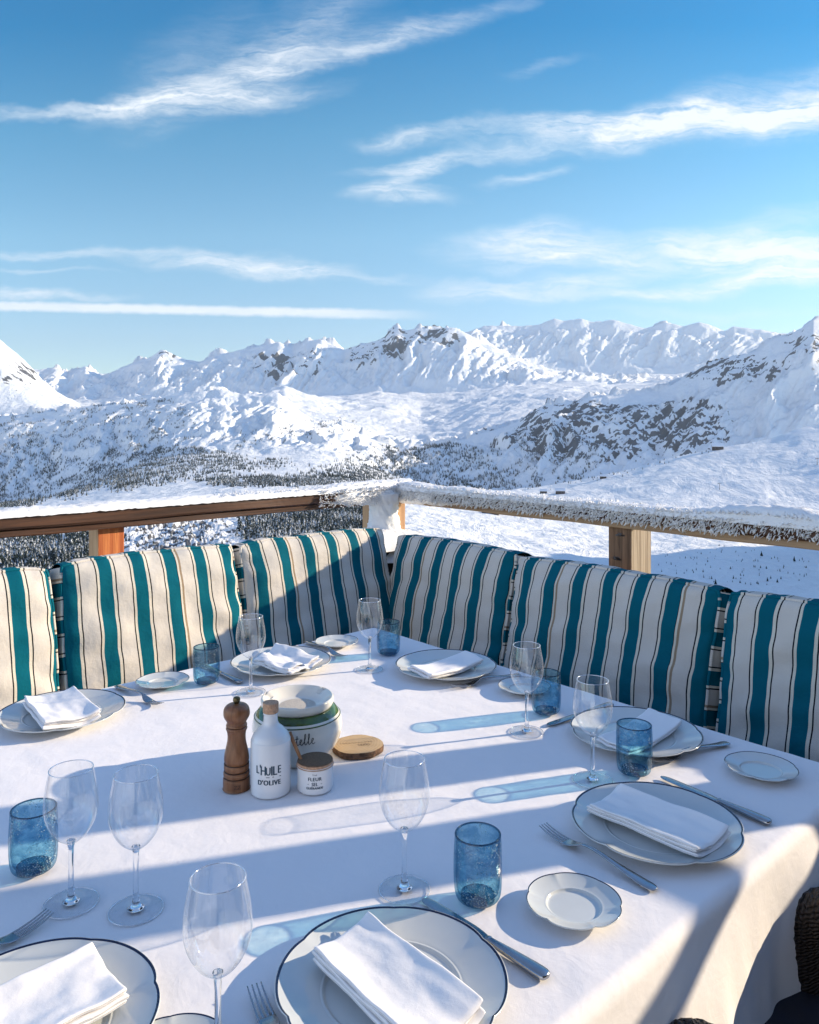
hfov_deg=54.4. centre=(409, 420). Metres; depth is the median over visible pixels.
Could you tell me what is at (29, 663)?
back cushion
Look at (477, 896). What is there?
water tumbler
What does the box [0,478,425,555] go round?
railing
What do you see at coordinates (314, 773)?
salt jar
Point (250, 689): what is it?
wine glass
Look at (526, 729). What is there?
wine glass
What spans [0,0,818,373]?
sky
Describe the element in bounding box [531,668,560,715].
water tumbler
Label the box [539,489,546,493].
mountain hut
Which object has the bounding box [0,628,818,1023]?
tablecloth
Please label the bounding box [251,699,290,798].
oil bottle
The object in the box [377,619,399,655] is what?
water tumbler
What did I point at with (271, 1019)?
fork
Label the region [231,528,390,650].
back cushion
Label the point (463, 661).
napkin
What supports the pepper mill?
on the tablecloth
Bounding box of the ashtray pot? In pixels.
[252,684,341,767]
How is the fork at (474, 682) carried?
on the tablecloth
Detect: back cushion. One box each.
[0,567,59,709]
[48,543,245,689]
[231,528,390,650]
[389,534,531,666]
[503,556,733,730]
[715,590,818,761]
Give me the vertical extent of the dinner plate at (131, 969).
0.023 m
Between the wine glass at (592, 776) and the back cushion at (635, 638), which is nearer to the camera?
the wine glass at (592, 776)
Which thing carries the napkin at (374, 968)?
on the dinner plate at (307, 990)
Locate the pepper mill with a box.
[222,696,250,793]
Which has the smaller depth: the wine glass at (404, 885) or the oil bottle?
the wine glass at (404, 885)
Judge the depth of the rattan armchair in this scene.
1.38 m
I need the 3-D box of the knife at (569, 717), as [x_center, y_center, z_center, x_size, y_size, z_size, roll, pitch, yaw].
[0.435,0.743,2.022,0.241,0.011,0.022,0,0,-36]
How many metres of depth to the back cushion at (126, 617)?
2.84 m
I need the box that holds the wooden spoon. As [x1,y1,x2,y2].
[289,731,301,758]
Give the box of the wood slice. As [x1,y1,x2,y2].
[332,735,383,759]
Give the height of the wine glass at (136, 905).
0.209 m
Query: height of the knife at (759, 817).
0.011 m
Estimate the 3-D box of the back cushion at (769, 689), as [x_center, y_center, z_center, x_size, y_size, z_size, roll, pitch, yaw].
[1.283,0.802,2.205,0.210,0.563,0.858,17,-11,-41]
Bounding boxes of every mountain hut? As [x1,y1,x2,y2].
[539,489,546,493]
[555,488,565,493]
[600,474,606,478]
[711,443,723,450]
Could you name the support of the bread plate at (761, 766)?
on the tablecloth
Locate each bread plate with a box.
[135,671,189,688]
[153,1013,213,1023]
[315,634,357,647]
[498,677,550,694]
[526,872,621,929]
[724,751,798,781]
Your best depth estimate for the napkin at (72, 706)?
1.97 m
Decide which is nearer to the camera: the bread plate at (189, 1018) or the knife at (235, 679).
the bread plate at (189, 1018)
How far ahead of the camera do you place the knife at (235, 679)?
2.32 m
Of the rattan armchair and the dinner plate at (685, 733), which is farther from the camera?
the dinner plate at (685, 733)
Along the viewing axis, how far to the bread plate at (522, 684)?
2.23 m
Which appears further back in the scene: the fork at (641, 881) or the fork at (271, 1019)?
the fork at (641, 881)
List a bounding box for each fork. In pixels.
[0,908,53,944]
[114,685,163,704]
[247,981,279,1023]
[305,641,345,656]
[450,673,520,686]
[539,822,657,890]
[649,741,730,761]
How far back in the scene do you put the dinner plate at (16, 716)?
2.01 m
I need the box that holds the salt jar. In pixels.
[296,752,333,794]
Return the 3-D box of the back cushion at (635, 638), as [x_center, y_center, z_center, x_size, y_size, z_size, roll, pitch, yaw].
[0.708,0.802,2.841,0.214,0.563,0.861,17,-11,-41]
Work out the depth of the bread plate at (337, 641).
2.68 m
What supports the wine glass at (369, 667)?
on the tablecloth
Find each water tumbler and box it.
[8,798,57,877]
[193,643,219,684]
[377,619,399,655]
[453,822,501,908]
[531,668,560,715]
[616,718,652,776]
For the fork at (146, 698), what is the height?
0.015 m
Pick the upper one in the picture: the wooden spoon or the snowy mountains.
the snowy mountains
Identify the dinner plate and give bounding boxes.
[0,689,125,732]
[0,937,160,1023]
[230,646,330,675]
[274,906,508,1023]
[395,649,496,680]
[570,706,703,756]
[571,781,743,865]
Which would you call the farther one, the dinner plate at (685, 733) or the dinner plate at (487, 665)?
the dinner plate at (487, 665)
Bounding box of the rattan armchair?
[669,887,818,1023]
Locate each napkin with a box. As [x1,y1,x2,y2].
[0,942,128,1023]
[22,686,100,729]
[252,643,322,673]
[312,911,485,1023]
[407,651,482,678]
[586,783,730,857]
[596,708,681,754]
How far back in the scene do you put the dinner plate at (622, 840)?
1.44 m
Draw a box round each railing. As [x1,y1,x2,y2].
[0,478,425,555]
[363,479,818,573]
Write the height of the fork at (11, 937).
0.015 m
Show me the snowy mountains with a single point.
(640, 398)
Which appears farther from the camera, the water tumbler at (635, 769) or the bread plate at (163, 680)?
the bread plate at (163, 680)
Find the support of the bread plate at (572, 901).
on the tablecloth
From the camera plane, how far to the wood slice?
1.79 m
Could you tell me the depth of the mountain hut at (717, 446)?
2265.12 m
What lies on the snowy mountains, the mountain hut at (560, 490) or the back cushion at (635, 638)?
the mountain hut at (560, 490)
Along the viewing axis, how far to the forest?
2909.97 m
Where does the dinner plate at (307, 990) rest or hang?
on the tablecloth
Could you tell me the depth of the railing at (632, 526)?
3.27 m
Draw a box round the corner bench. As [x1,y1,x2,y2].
[386,552,392,575]
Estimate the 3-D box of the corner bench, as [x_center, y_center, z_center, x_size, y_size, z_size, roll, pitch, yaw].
[-0.209,1.080,1.403,3.900,0.840,3.900,0,0,-42]
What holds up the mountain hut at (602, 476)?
on the snowy mountains
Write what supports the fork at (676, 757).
on the tablecloth
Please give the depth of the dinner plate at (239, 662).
2.42 m
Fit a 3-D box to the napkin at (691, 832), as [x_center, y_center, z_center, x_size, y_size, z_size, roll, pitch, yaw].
[0.447,0.723,1.446,0.120,0.031,0.230,0,0,-43]
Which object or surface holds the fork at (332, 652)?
on the tablecloth
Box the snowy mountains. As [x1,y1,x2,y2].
[0,316,818,598]
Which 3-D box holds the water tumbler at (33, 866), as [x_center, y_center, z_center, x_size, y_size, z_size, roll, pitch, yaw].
[-0.625,0.695,1.324,0.076,0.104,0.075,0,0,0]
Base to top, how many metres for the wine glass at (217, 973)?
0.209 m
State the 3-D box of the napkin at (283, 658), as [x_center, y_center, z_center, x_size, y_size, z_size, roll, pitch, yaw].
[-0.389,0.722,2.411,0.253,0.038,0.154,0,0,41]
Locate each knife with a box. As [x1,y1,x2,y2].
[199,663,242,682]
[422,898,549,979]
[547,702,613,724]
[660,776,771,824]
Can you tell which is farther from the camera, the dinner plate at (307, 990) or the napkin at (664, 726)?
the napkin at (664, 726)
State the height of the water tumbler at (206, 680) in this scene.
0.104 m
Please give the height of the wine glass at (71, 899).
0.209 m
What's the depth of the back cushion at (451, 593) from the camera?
3.31 m
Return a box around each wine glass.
[42,760,98,918]
[107,765,163,926]
[182,862,252,1023]
[236,613,265,696]
[356,598,382,673]
[379,753,429,904]
[510,641,543,737]
[573,675,612,787]
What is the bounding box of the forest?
[0,398,808,584]
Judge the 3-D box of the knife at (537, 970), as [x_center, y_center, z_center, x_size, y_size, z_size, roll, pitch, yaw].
[0.103,0.743,1.153,0.022,0.011,0.241,0,0,-43]
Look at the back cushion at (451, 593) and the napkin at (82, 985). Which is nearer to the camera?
the napkin at (82, 985)
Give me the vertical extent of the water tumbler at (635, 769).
0.104 m

